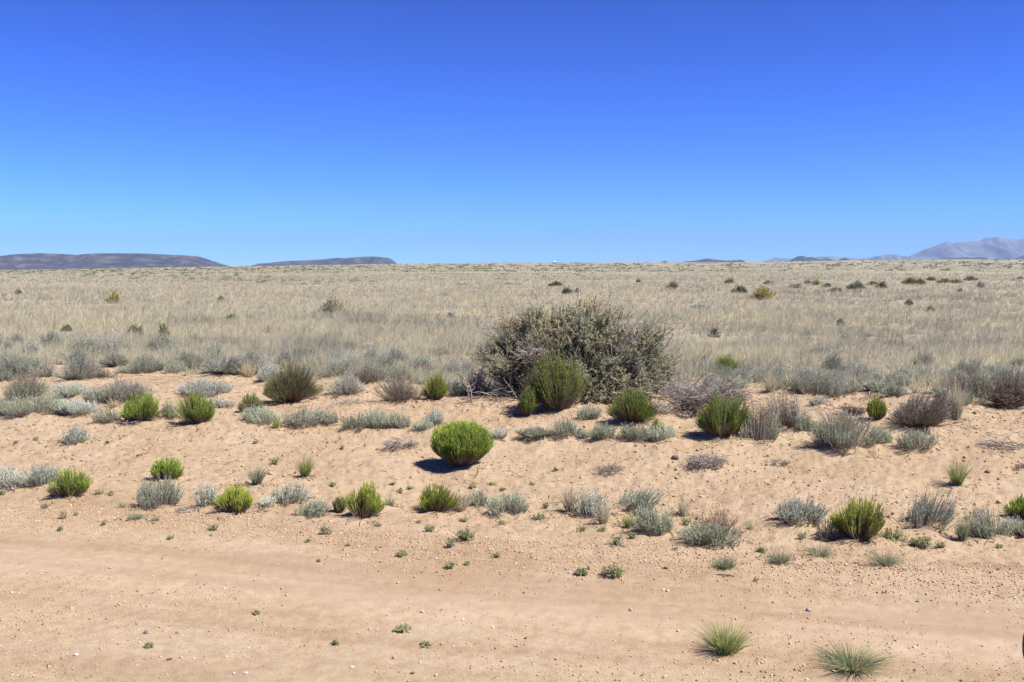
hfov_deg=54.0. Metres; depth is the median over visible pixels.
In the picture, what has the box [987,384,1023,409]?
dead brush
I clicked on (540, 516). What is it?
weed
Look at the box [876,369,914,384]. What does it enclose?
silver shrub
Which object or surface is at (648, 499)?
silver shrub
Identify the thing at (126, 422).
dead brush
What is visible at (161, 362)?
silver shrub
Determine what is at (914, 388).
grass tuft
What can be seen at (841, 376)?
silver shrub
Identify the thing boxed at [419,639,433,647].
weed
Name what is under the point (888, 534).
globe mallow
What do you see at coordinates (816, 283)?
plain shrub
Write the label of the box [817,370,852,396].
silver shrub
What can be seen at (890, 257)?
mountain
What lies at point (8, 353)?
silver shrub
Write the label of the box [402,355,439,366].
silver shrub
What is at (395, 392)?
silver shrub
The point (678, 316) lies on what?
plain shrub
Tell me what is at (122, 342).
silver shrub
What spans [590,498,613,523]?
grass tuft
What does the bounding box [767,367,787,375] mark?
silver shrub
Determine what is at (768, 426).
silver shrub
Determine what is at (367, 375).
silver shrub
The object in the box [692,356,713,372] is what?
silver shrub
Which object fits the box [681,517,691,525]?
weed
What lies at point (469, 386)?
dry stalk
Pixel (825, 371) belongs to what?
silver shrub
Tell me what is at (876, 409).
rabbitbrush
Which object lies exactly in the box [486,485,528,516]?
silver shrub
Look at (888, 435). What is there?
silver shrub
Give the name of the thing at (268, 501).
silver shrub
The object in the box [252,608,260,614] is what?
weed
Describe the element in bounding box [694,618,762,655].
grass tuft
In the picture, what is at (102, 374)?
silver shrub
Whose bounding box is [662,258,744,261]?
hill
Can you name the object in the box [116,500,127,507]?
grass tuft
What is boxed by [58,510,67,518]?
weed
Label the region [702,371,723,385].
silver shrub
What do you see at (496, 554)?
weed
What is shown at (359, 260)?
mesa
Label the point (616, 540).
weed
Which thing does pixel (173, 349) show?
silver shrub
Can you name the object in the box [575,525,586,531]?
weed
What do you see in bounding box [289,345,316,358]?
silver shrub
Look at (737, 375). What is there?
silver shrub
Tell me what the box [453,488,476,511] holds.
grass tuft
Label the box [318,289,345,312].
plain shrub
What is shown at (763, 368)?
grass tuft
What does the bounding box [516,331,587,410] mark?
rabbitbrush
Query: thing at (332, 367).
silver shrub
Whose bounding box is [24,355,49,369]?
silver shrub
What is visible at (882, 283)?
plain shrub
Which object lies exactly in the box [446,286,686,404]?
saltbush
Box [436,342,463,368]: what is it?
grass tuft
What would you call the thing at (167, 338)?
silver shrub
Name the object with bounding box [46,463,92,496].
rabbitbrush
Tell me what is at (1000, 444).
dead brush
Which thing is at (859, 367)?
silver shrub
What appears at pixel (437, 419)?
silver shrub
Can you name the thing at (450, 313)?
plain shrub
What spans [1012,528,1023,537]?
dead brush
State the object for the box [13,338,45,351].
silver shrub
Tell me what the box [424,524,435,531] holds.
weed
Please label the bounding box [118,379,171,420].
rabbitbrush
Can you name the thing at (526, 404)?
rabbitbrush
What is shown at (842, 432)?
silver shrub
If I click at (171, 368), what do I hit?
silver shrub
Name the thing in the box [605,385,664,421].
rabbitbrush
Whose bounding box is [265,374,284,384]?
silver shrub
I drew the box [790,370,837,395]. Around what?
silver shrub
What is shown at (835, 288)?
plain shrub
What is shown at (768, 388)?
grass tuft
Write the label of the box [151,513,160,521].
grass tuft
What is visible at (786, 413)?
silver shrub
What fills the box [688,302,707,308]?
plain shrub
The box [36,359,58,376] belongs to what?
silver shrub
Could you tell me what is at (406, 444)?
dead brush
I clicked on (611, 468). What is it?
dead brush
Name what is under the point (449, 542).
weed
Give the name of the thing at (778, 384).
silver shrub
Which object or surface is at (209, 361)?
silver shrub
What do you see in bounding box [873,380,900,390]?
silver shrub
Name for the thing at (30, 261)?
mesa
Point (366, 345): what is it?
silver shrub
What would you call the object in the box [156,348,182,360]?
grass tuft
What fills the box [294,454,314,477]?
grass tuft
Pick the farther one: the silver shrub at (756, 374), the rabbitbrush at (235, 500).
the silver shrub at (756, 374)
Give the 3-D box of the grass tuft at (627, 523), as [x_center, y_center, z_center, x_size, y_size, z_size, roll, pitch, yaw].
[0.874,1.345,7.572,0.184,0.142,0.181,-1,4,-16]
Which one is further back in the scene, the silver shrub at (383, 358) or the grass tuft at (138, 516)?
the silver shrub at (383, 358)
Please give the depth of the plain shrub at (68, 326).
26.25 m
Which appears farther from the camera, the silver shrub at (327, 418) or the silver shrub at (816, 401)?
the silver shrub at (816, 401)
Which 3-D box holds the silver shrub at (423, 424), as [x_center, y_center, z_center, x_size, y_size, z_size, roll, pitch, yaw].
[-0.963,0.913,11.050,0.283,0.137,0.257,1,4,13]
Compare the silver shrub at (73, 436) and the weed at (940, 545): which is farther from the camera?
the silver shrub at (73, 436)
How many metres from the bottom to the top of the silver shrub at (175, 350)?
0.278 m
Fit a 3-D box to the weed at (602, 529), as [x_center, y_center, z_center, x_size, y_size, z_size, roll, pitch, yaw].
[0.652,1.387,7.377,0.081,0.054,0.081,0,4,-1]
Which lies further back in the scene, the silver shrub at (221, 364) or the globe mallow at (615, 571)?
the silver shrub at (221, 364)
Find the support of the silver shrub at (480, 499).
on the ground at (366, 605)
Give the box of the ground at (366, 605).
[0,259,1023,681]
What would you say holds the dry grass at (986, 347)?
on the ground at (366, 605)
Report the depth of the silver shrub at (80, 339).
19.31 m
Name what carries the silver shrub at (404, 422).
on the ground at (366, 605)
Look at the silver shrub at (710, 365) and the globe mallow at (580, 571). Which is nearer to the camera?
the globe mallow at (580, 571)
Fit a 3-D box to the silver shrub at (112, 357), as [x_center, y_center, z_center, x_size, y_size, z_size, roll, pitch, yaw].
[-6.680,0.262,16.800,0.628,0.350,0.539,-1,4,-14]
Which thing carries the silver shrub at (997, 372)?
on the ground at (366, 605)
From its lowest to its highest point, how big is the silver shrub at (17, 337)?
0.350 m
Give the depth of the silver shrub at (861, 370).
14.60 m
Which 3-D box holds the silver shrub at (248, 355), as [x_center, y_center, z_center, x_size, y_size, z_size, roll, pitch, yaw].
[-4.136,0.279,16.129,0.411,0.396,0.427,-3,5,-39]
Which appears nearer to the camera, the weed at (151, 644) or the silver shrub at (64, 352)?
the weed at (151, 644)
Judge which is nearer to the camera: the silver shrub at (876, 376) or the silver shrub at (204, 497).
the silver shrub at (204, 497)
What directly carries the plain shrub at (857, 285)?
on the ground at (366, 605)
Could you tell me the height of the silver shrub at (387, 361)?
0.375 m
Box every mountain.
[763,254,907,261]
[901,237,1023,259]
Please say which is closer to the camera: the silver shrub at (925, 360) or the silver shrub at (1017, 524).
the silver shrub at (1017, 524)
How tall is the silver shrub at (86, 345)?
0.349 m
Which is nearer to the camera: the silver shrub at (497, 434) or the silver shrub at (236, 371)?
the silver shrub at (497, 434)
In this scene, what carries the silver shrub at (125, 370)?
on the ground at (366, 605)
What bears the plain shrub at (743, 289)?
on the ground at (366, 605)
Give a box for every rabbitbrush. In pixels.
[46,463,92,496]
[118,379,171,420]
[149,456,183,479]
[169,387,215,423]
[211,483,252,513]
[236,391,266,411]
[261,360,328,402]
[332,494,346,512]
[345,478,385,518]
[417,482,465,511]
[420,370,448,399]
[427,419,495,466]
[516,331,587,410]
[516,384,538,415]
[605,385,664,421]
[649,417,668,431]
[693,376,754,437]
[711,352,741,370]
[826,490,887,540]
[866,391,887,419]
[1004,492,1023,518]
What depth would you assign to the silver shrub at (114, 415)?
11.30 m
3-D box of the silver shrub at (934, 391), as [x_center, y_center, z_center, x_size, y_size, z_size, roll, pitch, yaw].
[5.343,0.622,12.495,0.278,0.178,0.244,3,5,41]
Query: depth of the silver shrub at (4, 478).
8.80 m
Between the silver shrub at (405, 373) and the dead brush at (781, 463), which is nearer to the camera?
the dead brush at (781, 463)
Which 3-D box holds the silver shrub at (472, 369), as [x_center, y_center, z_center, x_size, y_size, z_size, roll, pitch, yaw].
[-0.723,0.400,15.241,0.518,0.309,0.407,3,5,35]
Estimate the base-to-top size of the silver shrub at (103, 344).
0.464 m
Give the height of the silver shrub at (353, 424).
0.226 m
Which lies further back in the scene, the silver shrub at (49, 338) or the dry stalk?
the silver shrub at (49, 338)
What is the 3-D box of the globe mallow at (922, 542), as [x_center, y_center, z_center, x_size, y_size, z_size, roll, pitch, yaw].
[2.799,1.364,6.843,0.148,0.105,0.149,-1,4,-10]
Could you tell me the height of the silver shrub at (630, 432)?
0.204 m
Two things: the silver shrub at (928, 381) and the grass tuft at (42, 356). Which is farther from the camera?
the grass tuft at (42, 356)
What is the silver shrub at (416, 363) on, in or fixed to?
on the ground at (366, 605)
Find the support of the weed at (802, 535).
on the ground at (366, 605)
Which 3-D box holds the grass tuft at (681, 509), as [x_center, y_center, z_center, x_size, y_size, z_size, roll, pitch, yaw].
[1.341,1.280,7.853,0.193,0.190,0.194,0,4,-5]
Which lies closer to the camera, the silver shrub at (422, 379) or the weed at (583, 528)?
the weed at (583, 528)
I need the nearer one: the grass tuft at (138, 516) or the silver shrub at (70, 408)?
the grass tuft at (138, 516)
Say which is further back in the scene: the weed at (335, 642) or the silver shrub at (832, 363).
the silver shrub at (832, 363)
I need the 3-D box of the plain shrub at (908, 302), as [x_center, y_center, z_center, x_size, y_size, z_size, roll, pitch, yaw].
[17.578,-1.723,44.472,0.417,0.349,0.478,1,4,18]
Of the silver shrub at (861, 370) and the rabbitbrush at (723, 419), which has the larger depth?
the silver shrub at (861, 370)
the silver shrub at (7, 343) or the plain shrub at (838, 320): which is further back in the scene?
the plain shrub at (838, 320)
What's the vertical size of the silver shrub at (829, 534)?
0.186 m
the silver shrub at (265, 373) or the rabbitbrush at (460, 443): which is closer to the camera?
the rabbitbrush at (460, 443)
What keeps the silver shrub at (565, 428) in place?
on the ground at (366, 605)
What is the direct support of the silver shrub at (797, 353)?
on the ground at (366, 605)
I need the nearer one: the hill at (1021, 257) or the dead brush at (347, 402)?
the dead brush at (347, 402)
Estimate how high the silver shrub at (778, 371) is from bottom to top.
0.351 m
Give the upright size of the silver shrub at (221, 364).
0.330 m
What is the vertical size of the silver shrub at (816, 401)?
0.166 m
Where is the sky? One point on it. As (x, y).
(226, 132)
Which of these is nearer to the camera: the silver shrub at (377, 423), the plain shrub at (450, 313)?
the silver shrub at (377, 423)
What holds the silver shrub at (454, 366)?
on the ground at (366, 605)
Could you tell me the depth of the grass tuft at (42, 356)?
16.61 m
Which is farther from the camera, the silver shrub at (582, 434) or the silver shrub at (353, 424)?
the silver shrub at (353, 424)
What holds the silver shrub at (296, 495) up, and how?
on the ground at (366, 605)
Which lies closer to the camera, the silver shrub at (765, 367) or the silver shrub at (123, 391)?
the silver shrub at (123, 391)
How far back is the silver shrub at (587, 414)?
11.16 m
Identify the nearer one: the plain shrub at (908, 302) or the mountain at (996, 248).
the plain shrub at (908, 302)
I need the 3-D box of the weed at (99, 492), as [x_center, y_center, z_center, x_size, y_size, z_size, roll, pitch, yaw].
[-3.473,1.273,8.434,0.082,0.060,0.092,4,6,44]
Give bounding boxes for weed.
[40,502,48,508]
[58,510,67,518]
[92,489,103,493]
[143,641,154,647]
[206,523,218,530]
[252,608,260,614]
[270,457,279,463]
[320,523,332,534]
[332,638,338,645]
[393,621,411,631]
[395,548,407,556]
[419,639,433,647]
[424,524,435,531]
[444,536,455,547]
[444,561,454,568]
[457,516,468,521]
[463,560,470,565]
[492,551,500,557]
[498,520,508,524]
[532,513,544,519]
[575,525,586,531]
[596,526,605,531]
[607,533,622,544]
[627,532,636,538]
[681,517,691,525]
[756,546,768,552]
[797,531,808,539]
[934,541,945,547]
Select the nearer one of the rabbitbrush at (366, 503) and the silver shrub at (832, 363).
the rabbitbrush at (366, 503)
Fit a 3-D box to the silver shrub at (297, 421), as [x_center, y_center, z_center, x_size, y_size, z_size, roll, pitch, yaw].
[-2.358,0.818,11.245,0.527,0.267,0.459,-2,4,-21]
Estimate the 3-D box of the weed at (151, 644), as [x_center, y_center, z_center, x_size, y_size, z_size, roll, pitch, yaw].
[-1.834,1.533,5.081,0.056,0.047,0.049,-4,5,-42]
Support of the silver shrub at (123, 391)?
on the ground at (366, 605)
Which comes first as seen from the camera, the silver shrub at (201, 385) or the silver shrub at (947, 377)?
the silver shrub at (201, 385)
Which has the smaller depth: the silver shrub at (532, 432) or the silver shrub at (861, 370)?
the silver shrub at (532, 432)
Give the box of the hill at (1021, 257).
[932,255,1023,259]
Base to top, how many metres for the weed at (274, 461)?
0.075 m
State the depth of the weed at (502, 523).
7.59 m
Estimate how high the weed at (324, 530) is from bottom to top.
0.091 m
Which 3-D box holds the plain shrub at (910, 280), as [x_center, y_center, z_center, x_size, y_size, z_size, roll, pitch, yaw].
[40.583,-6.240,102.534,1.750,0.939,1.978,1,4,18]
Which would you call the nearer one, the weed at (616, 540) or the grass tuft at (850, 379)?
the weed at (616, 540)
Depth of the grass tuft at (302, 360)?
15.63 m
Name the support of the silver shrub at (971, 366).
on the ground at (366, 605)
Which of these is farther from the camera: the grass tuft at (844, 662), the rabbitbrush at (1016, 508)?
the rabbitbrush at (1016, 508)
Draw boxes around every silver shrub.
[0,346,33,364]
[0,350,39,378]
[0,366,21,381]
[0,385,80,416]
[0,395,13,415]
[0,462,32,489]
[1,336,17,348]
[1,371,51,400]
[7,333,24,343]
[8,462,59,486]
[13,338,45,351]
[20,338,43,357]
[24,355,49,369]
[31,351,59,362]
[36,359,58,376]
[37,328,66,347]
[44,380,90,397]
[48,342,103,379]
[51,397,102,415]
[53,347,71,357]
[55,359,71,364]
[59,421,97,444]
[63,341,99,354]
[64,333,92,346]
[65,344,84,364]
[78,386,111,403]
[86,404,122,422]
[88,336,125,356]
[91,364,116,378]
[91,378,157,400]
[94,333,133,349]
[95,349,131,365]
[115,364,132,372]
[119,354,160,373]
[131,350,167,370]
[133,469,191,509]
[142,333,167,351]
[149,328,175,347]
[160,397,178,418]
[161,347,194,360]
[163,356,186,373]
[164,341,186,353]
[166,351,204,367]
[168,346,189,354]
[176,373,239,396]
[193,482,219,506]
[196,349,225,365]
[199,353,261,372]
[200,352,218,372]
[202,332,227,356]
[209,394,234,408]
[223,359,243,373]
[236,348,260,371]
[239,403,281,424]
[245,347,263,365]
[256,354,274,372]
[256,359,284,380]
[258,496,276,506]
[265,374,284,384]
[270,481,310,505]
[271,343,292,368]
[276,346,307,362]
[280,403,323,426]
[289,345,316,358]
[294,496,329,518]
[312,406,341,424]
[317,356,359,375]
[321,371,365,394]
[333,357,388,382]
[339,411,376,430]
[345,353,368,365]
[360,341,374,349]
[361,406,391,428]
[362,342,381,360]
[366,351,399,366]
[372,351,402,369]
[373,366,426,401]
[379,345,411,361]
[380,410,411,428]
[381,366,402,380]
[383,362,412,379]
[398,356,434,371]
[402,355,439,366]
[410,417,435,430]
[412,351,431,361]
[417,372,433,384]
[421,375,454,390]
[423,406,444,425]
[432,344,450,354]
[437,359,467,374]
[449,375,462,394]
[458,362,477,375]
[459,365,496,393]
[461,486,488,507]
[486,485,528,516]
[491,426,507,438]
[514,426,555,437]
[545,414,582,436]
[572,482,609,518]
[574,427,590,438]
[576,403,603,418]
[588,423,616,439]
[614,420,655,440]
[614,487,669,513]
[629,501,672,534]
[646,420,676,441]
[675,513,750,546]
[681,354,714,366]
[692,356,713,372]
[699,364,735,378]
[702,360,730,375]
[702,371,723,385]
[725,324,735,332]
[725,371,743,381]
[731,367,753,382]
[731,374,749,388]
[735,360,751,375]
[738,401,781,444]
[748,367,768,381]
[758,365,774,375]
[758,387,811,427]
[767,365,785,381]
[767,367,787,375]
[769,495,831,525]
[771,370,801,383]
[771,379,787,390]
[778,371,813,393]
[781,361,824,382]
[789,348,806,358]
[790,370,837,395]
[793,412,814,431]
[803,346,831,353]
[804,407,891,449]
[808,394,829,405]
[812,350,849,372]
[815,518,840,540]
[817,366,834,374]
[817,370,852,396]
[821,368,858,383]
[822,369,834,388]
[835,378,864,391]
[842,360,856,370]
[842,363,873,377]
[845,360,873,381]
[848,362,867,374]
[862,373,884,391]
[864,367,882,382]
[869,423,893,443]
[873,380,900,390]
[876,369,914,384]
[879,381,907,396]
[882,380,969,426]
[895,427,942,449]
[900,488,970,531]
[904,370,924,382]
[908,346,942,367]
[918,367,929,378]
[921,374,940,384]
[931,387,950,396]
[937,363,994,394]
[940,373,955,383]
[942,390,991,405]
[946,358,983,375]
[952,368,969,381]
[961,500,1014,538]
[965,365,995,396]
[967,357,984,370]
[976,362,1023,404]
[982,358,1014,375]
[988,369,1013,389]
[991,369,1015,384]
[1001,516,1023,534]
[1007,353,1023,369]
[1010,365,1023,377]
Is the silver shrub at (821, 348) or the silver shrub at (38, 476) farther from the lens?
the silver shrub at (821, 348)
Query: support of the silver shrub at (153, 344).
on the ground at (366, 605)
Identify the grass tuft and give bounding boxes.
[31,335,58,365]
[106,397,119,407]
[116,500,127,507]
[121,325,140,347]
[124,510,147,519]
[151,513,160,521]
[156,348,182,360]
[237,357,258,377]
[244,462,269,484]
[269,416,281,428]
[292,352,311,368]
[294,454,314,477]
[310,350,341,372]
[346,352,375,368]
[381,495,397,505]
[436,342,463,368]
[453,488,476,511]
[555,483,579,511]
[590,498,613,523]
[618,512,635,527]
[674,493,692,516]
[680,355,705,376]
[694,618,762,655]
[708,506,737,528]
[709,552,742,569]
[744,519,754,529]
[753,362,775,374]
[755,368,783,392]
[764,545,797,563]
[781,366,804,384]
[794,541,842,557]
[804,639,912,678]
[811,358,828,377]
[838,361,870,387]
[859,549,909,565]
[910,382,919,393]
[918,359,946,374]
[925,370,952,389]
[938,377,972,419]
[942,455,975,485]
[949,511,974,541]
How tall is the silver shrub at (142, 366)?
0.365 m
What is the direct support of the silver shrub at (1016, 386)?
on the ground at (366, 605)
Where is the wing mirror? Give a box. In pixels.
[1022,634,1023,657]
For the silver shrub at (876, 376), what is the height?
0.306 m
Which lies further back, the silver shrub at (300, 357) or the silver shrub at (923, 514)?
the silver shrub at (300, 357)
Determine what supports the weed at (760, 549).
on the ground at (366, 605)
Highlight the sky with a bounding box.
[0,0,1023,265]
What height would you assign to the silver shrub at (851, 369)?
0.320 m
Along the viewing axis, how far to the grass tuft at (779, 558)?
6.45 m
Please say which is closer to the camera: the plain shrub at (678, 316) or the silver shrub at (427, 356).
the silver shrub at (427, 356)
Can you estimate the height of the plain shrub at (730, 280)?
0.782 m
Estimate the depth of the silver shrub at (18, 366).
15.30 m
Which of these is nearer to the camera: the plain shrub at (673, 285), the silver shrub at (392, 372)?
the silver shrub at (392, 372)
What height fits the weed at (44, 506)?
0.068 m
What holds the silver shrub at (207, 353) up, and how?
on the ground at (366, 605)
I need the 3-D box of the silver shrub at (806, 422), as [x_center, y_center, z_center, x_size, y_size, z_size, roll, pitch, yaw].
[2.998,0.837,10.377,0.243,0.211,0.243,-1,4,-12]
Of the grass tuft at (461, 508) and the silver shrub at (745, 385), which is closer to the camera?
the grass tuft at (461, 508)
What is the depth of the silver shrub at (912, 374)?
14.45 m
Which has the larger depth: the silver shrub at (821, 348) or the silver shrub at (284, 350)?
the silver shrub at (821, 348)
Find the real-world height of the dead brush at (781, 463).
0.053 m
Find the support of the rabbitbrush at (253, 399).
on the ground at (366, 605)
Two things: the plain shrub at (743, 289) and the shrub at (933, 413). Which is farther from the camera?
the plain shrub at (743, 289)
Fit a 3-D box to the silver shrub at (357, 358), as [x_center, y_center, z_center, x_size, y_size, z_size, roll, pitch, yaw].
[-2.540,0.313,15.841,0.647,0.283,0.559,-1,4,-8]
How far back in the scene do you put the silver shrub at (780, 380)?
14.41 m
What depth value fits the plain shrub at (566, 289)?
66.13 m
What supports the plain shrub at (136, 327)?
on the ground at (366, 605)
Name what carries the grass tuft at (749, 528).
on the ground at (366, 605)
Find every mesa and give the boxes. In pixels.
[0,253,226,269]
[252,256,396,265]
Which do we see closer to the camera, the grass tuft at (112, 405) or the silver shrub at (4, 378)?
the grass tuft at (112, 405)
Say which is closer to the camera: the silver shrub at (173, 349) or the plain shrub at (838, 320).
the silver shrub at (173, 349)
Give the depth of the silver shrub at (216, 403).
12.22 m
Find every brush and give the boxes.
[0,259,1023,274]
[117,420,145,424]
[174,506,198,511]
[331,396,366,405]
[382,436,419,449]
[596,464,625,472]
[652,399,681,414]
[659,371,754,412]
[676,409,693,418]
[684,452,728,468]
[768,459,790,464]
[838,404,866,414]
[976,439,1023,450]
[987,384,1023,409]
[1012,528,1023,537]
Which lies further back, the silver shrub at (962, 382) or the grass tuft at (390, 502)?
the silver shrub at (962, 382)
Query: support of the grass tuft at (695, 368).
on the ground at (366, 605)
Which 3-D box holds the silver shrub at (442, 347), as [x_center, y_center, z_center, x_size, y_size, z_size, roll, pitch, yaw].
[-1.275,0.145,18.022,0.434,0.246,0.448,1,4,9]
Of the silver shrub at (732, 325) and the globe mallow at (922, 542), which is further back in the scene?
the silver shrub at (732, 325)
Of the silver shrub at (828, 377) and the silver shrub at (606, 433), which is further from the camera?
the silver shrub at (828, 377)
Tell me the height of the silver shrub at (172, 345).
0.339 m
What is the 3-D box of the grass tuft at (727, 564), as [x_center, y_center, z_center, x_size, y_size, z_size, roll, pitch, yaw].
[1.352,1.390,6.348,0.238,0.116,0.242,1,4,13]
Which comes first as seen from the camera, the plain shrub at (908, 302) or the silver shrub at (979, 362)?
the silver shrub at (979, 362)
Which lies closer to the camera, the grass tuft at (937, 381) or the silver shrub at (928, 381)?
the grass tuft at (937, 381)
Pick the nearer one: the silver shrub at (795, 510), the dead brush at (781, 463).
the silver shrub at (795, 510)
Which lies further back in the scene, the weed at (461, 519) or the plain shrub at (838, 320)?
the plain shrub at (838, 320)
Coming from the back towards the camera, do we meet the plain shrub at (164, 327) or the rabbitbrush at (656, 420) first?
the plain shrub at (164, 327)
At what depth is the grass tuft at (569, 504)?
8.02 m
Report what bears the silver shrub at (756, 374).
on the ground at (366, 605)
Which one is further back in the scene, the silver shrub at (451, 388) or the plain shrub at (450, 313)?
the plain shrub at (450, 313)
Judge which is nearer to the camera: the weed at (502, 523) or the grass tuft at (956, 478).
the weed at (502, 523)
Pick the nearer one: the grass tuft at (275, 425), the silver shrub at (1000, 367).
the grass tuft at (275, 425)
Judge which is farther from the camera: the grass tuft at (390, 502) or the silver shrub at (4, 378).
the silver shrub at (4, 378)
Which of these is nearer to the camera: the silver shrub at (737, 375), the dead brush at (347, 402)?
the dead brush at (347, 402)
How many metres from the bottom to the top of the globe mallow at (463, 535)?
0.104 m
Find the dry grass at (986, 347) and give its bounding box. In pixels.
[0,260,1023,394]
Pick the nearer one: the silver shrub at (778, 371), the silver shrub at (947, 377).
the silver shrub at (947, 377)
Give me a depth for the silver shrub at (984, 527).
7.27 m
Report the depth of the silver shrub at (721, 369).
15.32 m
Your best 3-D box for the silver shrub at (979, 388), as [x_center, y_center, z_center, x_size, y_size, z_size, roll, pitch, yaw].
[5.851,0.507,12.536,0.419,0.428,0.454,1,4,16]
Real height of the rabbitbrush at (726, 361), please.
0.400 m
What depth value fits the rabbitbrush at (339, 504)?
7.80 m
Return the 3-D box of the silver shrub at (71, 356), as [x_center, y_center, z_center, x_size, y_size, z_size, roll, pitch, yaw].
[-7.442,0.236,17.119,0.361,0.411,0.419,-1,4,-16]
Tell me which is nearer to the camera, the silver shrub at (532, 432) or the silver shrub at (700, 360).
the silver shrub at (532, 432)
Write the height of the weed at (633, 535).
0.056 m
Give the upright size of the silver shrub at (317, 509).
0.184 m
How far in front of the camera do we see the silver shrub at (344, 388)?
13.19 m
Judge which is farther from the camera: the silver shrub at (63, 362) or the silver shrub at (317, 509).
the silver shrub at (63, 362)
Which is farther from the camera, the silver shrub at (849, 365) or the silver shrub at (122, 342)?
the silver shrub at (122, 342)
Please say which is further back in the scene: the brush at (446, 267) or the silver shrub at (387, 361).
the brush at (446, 267)
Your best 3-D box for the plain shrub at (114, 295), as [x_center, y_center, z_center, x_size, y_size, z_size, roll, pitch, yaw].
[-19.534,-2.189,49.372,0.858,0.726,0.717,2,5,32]
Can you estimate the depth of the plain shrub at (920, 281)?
99.70 m
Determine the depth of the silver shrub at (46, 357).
17.44 m
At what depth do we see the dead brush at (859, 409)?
11.02 m
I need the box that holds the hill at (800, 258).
[790,256,848,260]
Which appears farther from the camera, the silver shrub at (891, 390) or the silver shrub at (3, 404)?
the silver shrub at (891, 390)
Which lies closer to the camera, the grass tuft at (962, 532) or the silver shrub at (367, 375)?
the grass tuft at (962, 532)
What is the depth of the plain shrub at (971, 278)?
125.54 m
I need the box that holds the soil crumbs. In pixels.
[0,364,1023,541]
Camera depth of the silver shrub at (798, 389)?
13.39 m
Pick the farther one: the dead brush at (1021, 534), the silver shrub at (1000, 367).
the silver shrub at (1000, 367)
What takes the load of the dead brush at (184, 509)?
on the ground at (366, 605)
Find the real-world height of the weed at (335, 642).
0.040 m
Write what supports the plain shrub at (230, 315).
on the ground at (366, 605)
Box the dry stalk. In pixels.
[463,378,474,402]
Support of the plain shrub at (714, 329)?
on the ground at (366, 605)
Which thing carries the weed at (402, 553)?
on the ground at (366, 605)
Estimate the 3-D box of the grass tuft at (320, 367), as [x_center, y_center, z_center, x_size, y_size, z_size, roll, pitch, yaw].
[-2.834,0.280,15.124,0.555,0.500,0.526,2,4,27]
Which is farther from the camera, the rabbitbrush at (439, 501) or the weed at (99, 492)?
the weed at (99, 492)
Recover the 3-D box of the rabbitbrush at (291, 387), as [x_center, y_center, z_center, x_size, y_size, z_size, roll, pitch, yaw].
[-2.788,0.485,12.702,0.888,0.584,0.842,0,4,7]
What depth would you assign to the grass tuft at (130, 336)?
19.92 m
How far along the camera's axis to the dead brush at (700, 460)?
9.18 m
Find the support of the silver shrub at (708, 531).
on the ground at (366, 605)
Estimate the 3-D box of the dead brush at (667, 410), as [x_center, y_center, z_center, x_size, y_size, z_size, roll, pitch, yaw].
[1.612,0.735,11.236,0.586,0.158,0.585,-2,4,-28]
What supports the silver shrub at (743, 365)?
on the ground at (366, 605)
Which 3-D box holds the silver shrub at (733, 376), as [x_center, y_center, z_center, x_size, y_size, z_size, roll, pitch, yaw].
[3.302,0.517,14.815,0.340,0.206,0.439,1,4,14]
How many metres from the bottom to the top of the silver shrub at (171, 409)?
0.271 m
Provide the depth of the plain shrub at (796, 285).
82.38 m
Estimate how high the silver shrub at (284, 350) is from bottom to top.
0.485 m
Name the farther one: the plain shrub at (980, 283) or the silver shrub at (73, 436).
the plain shrub at (980, 283)
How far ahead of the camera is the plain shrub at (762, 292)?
53.12 m
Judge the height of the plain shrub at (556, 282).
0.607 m
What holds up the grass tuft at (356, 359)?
on the ground at (366, 605)
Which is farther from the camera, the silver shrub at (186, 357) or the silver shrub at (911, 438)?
the silver shrub at (186, 357)
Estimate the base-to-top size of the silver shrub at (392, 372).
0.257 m
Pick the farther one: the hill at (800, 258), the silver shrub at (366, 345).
the hill at (800, 258)
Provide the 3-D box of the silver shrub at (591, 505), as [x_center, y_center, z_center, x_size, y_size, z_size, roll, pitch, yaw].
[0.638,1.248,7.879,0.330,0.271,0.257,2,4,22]
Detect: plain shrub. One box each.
[60,324,72,331]
[104,289,120,303]
[126,322,143,337]
[159,322,169,336]
[224,312,239,320]
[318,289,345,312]
[447,309,455,318]
[548,280,561,286]
[561,286,572,293]
[665,279,677,289]
[670,313,686,319]
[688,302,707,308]
[707,325,721,337]
[724,277,734,283]
[731,285,747,293]
[749,282,775,299]
[786,283,802,287]
[811,278,820,284]
[828,286,843,291]
[836,318,844,325]
[847,280,866,289]
[876,281,887,287]
[900,276,916,283]
[904,299,913,305]
[914,278,925,284]
[936,278,949,282]
[949,279,962,282]
[963,276,978,280]
[976,280,984,287]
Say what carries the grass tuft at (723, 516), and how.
on the ground at (366, 605)
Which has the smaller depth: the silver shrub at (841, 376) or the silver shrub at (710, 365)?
the silver shrub at (841, 376)
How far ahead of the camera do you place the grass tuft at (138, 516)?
7.60 m
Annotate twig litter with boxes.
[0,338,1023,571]
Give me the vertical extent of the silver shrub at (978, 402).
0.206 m
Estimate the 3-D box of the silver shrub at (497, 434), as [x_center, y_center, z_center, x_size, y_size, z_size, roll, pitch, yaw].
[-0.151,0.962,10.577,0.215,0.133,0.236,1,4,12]
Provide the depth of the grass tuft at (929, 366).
14.65 m
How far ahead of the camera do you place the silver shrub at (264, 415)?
11.18 m
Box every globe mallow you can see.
[455,526,476,540]
[574,567,587,575]
[600,562,624,577]
[880,526,908,540]
[910,533,931,547]
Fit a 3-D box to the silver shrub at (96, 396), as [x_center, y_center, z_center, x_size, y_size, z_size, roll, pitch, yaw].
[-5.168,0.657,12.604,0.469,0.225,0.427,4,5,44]

